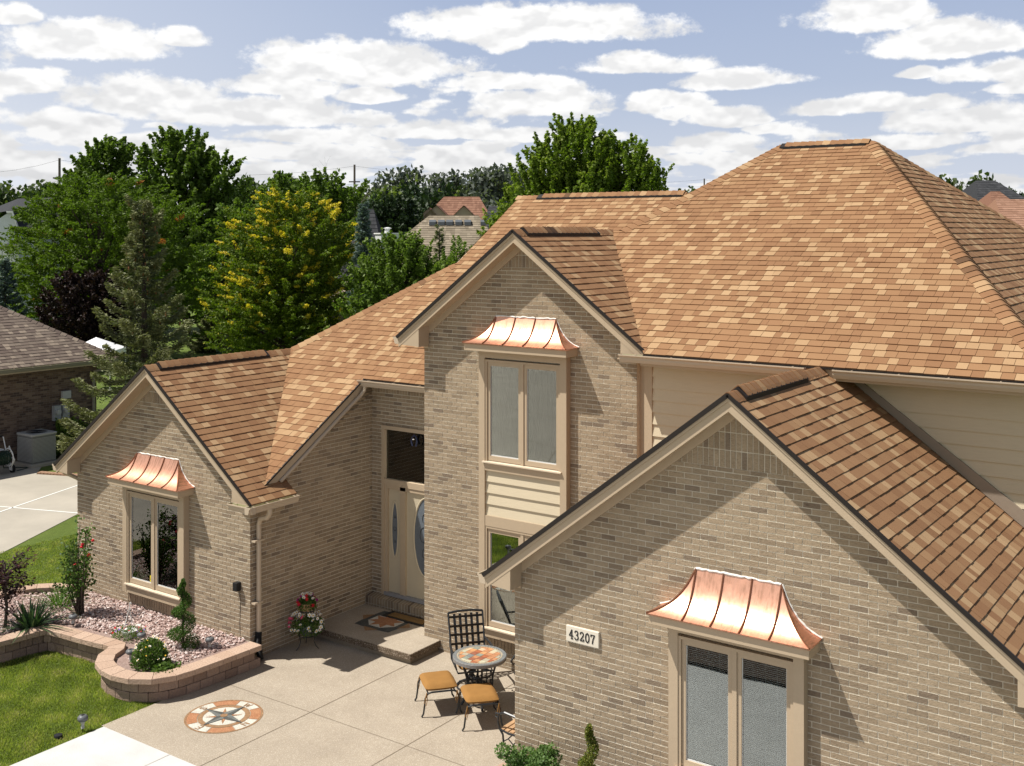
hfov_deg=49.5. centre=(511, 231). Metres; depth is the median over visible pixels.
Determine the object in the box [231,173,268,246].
distant tree
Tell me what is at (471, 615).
patio chair
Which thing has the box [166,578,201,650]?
spiral topiary
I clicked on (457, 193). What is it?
distant tree
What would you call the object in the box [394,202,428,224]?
distant tree
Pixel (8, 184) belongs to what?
distant tree
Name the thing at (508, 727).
patio chair
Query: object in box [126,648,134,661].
path light
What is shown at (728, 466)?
brick house
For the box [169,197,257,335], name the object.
green tree
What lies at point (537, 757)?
leafy shrub
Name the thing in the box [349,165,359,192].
utility pole
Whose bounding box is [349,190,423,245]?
green tree
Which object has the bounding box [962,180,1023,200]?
dark roofed house
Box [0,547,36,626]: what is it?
japanese maple
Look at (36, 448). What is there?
air conditioner
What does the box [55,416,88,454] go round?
garden shrub
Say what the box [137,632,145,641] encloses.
path light
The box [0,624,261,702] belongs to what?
retaining wall
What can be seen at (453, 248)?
pear tree
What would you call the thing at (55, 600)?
daylily clump
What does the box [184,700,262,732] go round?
compass inlay
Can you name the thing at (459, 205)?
roof
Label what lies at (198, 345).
blue spruce
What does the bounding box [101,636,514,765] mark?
patio
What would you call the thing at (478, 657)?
mosaic table
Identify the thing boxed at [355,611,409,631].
star inlay
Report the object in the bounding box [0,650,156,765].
grass
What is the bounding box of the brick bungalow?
[0,306,120,463]
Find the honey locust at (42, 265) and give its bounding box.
[0,170,220,342]
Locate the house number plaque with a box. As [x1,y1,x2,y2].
[566,624,599,648]
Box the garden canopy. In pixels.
[87,337,125,389]
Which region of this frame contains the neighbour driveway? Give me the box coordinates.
[0,464,77,553]
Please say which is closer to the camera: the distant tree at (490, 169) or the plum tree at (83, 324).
the plum tree at (83, 324)
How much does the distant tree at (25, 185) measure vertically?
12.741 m
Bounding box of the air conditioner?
[14,429,56,468]
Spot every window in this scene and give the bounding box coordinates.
[105,452,194,606]
[462,315,578,643]
[646,567,822,765]
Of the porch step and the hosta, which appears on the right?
the porch step
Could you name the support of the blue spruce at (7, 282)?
on the lawn at (66, 528)
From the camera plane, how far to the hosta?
17.11 m
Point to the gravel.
(113, 621)
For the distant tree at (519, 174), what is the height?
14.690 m
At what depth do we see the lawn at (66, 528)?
23.68 m
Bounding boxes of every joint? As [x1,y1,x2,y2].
[0,485,76,511]
[0,506,75,512]
[201,665,405,765]
[311,712,405,745]
[371,683,513,765]
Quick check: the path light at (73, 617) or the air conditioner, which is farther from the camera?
the air conditioner
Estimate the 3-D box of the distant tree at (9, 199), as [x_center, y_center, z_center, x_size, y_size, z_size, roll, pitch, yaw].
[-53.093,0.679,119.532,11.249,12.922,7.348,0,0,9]
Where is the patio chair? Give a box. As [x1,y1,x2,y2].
[447,609,492,689]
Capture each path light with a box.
[68,613,77,626]
[77,714,87,732]
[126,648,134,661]
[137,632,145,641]
[205,636,213,647]
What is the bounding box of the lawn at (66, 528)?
[0,240,337,763]
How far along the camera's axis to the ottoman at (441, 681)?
16.43 m
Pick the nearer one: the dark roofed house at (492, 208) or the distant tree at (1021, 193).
the dark roofed house at (492, 208)
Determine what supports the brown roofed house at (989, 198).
on the lawn at (66, 528)
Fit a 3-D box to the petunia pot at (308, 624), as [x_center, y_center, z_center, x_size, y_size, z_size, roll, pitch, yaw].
[-3.509,6.701,18.975,0.700,0.460,0.647,0,0,35]
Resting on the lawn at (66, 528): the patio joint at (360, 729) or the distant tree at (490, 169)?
the distant tree at (490, 169)
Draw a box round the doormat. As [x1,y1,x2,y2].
[381,611,423,626]
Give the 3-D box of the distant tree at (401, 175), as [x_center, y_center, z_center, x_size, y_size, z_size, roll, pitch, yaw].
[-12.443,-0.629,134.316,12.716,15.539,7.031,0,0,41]
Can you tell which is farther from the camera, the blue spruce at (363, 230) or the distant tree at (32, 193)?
the distant tree at (32, 193)
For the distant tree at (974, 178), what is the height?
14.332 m
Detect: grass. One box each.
[0,534,76,589]
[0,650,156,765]
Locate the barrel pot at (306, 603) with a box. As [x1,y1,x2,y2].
[296,592,317,611]
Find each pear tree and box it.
[332,227,457,319]
[450,235,472,261]
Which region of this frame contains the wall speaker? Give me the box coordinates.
[233,581,240,605]
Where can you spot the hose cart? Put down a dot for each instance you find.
(5, 453)
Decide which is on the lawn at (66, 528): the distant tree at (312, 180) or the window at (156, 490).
the distant tree at (312, 180)
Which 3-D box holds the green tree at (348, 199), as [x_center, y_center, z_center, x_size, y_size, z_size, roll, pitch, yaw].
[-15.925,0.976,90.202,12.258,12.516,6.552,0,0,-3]
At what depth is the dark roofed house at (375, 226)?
67.17 m
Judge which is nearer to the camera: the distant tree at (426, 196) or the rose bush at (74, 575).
the rose bush at (74, 575)
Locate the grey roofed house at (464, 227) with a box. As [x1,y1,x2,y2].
[330,215,488,326]
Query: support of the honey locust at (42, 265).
on the lawn at (66, 528)
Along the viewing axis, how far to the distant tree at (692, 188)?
131.51 m
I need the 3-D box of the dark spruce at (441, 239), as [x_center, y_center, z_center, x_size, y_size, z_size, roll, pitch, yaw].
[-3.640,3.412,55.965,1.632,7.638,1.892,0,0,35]
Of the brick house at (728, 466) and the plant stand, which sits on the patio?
the plant stand
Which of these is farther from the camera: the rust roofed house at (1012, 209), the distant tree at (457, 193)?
the distant tree at (457, 193)
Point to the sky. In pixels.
(712, 87)
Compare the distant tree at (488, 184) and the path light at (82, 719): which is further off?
the distant tree at (488, 184)
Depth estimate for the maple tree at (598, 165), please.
58.82 m
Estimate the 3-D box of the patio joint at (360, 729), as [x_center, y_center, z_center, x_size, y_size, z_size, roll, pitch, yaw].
[-2.223,7.104,15.877,1.840,0.001,0.008,0,0,35]
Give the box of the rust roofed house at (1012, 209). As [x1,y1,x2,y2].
[988,199,1023,226]
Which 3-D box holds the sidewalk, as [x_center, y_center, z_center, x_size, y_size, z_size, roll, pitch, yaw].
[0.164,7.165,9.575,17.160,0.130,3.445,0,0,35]
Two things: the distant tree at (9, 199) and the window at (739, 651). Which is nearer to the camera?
the window at (739, 651)
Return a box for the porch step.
[312,604,440,663]
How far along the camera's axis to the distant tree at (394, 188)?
130.33 m
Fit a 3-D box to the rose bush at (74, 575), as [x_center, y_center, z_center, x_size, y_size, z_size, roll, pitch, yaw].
[-7.716,5.885,19.628,1.133,1.842,0.772,0,0,17]
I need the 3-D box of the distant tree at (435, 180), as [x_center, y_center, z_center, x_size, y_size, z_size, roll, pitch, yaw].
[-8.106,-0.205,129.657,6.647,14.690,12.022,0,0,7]
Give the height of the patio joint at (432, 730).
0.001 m
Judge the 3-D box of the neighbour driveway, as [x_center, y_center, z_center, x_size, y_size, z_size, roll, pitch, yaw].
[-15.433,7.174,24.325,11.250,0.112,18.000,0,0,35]
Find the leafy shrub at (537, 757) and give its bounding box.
[494,741,565,765]
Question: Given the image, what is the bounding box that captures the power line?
[0,160,694,219]
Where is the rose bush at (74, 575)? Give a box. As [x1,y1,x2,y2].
[50,515,96,615]
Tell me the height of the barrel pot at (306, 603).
0.306 m
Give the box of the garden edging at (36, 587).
[0,583,73,597]
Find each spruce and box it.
[0,257,28,315]
[55,194,194,453]
[187,310,232,352]
[216,311,271,354]
[346,201,373,318]
[432,224,446,267]
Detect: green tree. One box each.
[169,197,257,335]
[241,167,381,301]
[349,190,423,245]
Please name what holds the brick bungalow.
on the lawn at (66, 528)
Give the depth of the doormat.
19.85 m
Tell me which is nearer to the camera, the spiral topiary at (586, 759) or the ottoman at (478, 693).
the spiral topiary at (586, 759)
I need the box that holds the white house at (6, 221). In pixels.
[0,198,75,319]
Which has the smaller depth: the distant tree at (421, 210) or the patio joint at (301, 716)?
the patio joint at (301, 716)
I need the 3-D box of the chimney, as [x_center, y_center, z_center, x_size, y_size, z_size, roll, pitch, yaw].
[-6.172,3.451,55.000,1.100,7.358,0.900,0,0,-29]
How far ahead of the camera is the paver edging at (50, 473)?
32.53 m
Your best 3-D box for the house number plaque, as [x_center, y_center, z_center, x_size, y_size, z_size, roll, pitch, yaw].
[0.872,4.985,13.672,0.470,0.200,0.041,0,0,35]
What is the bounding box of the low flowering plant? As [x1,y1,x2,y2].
[111,602,146,641]
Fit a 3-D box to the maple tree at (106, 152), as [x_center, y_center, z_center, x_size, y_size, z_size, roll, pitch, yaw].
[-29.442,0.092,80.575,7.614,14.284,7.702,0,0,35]
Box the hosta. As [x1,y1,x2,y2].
[142,659,181,672]
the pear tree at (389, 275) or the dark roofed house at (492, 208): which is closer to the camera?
the pear tree at (389, 275)
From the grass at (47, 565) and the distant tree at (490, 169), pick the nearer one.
the grass at (47, 565)
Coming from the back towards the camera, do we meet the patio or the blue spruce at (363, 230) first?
the blue spruce at (363, 230)
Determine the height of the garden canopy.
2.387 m
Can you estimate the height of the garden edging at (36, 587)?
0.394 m
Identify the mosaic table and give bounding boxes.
[453,645,506,710]
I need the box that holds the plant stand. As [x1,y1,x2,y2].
[296,610,318,650]
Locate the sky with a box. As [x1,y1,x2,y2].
[0,0,1023,214]
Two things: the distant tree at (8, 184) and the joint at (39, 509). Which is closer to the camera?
the joint at (39, 509)
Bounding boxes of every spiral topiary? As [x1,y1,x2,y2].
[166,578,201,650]
[577,723,599,765]
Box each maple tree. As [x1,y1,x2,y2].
[41,134,146,280]
[107,125,256,333]
[501,112,674,206]
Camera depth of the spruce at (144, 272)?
32.69 m
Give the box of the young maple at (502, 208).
[476,185,532,236]
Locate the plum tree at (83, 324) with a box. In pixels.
[34,268,141,360]
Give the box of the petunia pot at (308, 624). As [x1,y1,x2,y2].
[287,609,324,639]
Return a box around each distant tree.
[0,180,26,216]
[0,184,51,223]
[16,183,42,197]
[21,179,49,198]
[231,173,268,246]
[273,170,357,249]
[338,180,376,198]
[356,174,423,214]
[371,164,434,196]
[394,180,466,213]
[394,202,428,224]
[418,168,468,214]
[436,184,490,206]
[459,162,512,209]
[472,165,520,205]
[500,168,533,195]
[668,185,694,192]
[939,169,995,190]
[999,182,1023,196]
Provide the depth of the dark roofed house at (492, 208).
87.51 m
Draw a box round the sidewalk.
[10,727,195,765]
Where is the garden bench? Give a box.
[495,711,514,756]
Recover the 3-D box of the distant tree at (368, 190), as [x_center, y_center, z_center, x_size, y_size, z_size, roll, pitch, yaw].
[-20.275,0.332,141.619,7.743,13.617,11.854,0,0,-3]
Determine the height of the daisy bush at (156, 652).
0.499 m
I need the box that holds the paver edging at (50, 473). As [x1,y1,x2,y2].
[37,471,76,475]
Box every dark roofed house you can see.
[338,209,381,281]
[486,206,498,227]
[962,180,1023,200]
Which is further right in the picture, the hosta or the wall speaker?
the wall speaker
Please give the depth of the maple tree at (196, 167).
76.70 m
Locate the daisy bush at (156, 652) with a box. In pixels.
[130,635,170,670]
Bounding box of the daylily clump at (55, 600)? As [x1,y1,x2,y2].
[12,582,99,613]
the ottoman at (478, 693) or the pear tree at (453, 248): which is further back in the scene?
the pear tree at (453, 248)
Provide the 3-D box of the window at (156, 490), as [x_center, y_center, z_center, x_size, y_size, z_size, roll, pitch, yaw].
[-6.426,5.254,19.646,2.032,2.551,0.401,0,0,35]
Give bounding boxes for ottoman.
[414,670,461,717]
[455,683,503,730]
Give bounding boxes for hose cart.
[0,435,27,472]
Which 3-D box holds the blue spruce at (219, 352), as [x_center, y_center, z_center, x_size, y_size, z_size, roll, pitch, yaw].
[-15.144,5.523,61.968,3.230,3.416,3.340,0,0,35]
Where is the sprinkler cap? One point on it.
(58, 735)
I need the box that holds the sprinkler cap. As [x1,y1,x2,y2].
[54,733,62,739]
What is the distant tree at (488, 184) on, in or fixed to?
on the lawn at (66, 528)
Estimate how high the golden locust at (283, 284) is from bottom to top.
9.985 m
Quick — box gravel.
[0,588,244,670]
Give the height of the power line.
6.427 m
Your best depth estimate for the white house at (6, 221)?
72.07 m
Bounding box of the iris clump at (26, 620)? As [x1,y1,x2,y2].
[0,593,87,641]
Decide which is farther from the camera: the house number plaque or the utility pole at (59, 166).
the utility pole at (59, 166)
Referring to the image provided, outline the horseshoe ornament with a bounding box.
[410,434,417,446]
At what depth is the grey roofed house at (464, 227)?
66.86 m
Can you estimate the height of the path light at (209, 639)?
0.241 m
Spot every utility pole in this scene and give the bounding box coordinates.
[53,158,61,299]
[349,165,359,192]
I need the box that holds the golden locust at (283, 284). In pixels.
[190,180,358,353]
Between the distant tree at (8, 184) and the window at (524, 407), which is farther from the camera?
the distant tree at (8, 184)
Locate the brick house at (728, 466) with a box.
[52,138,1023,765]
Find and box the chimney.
[374,227,399,251]
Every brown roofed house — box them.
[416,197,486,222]
[979,191,1008,205]

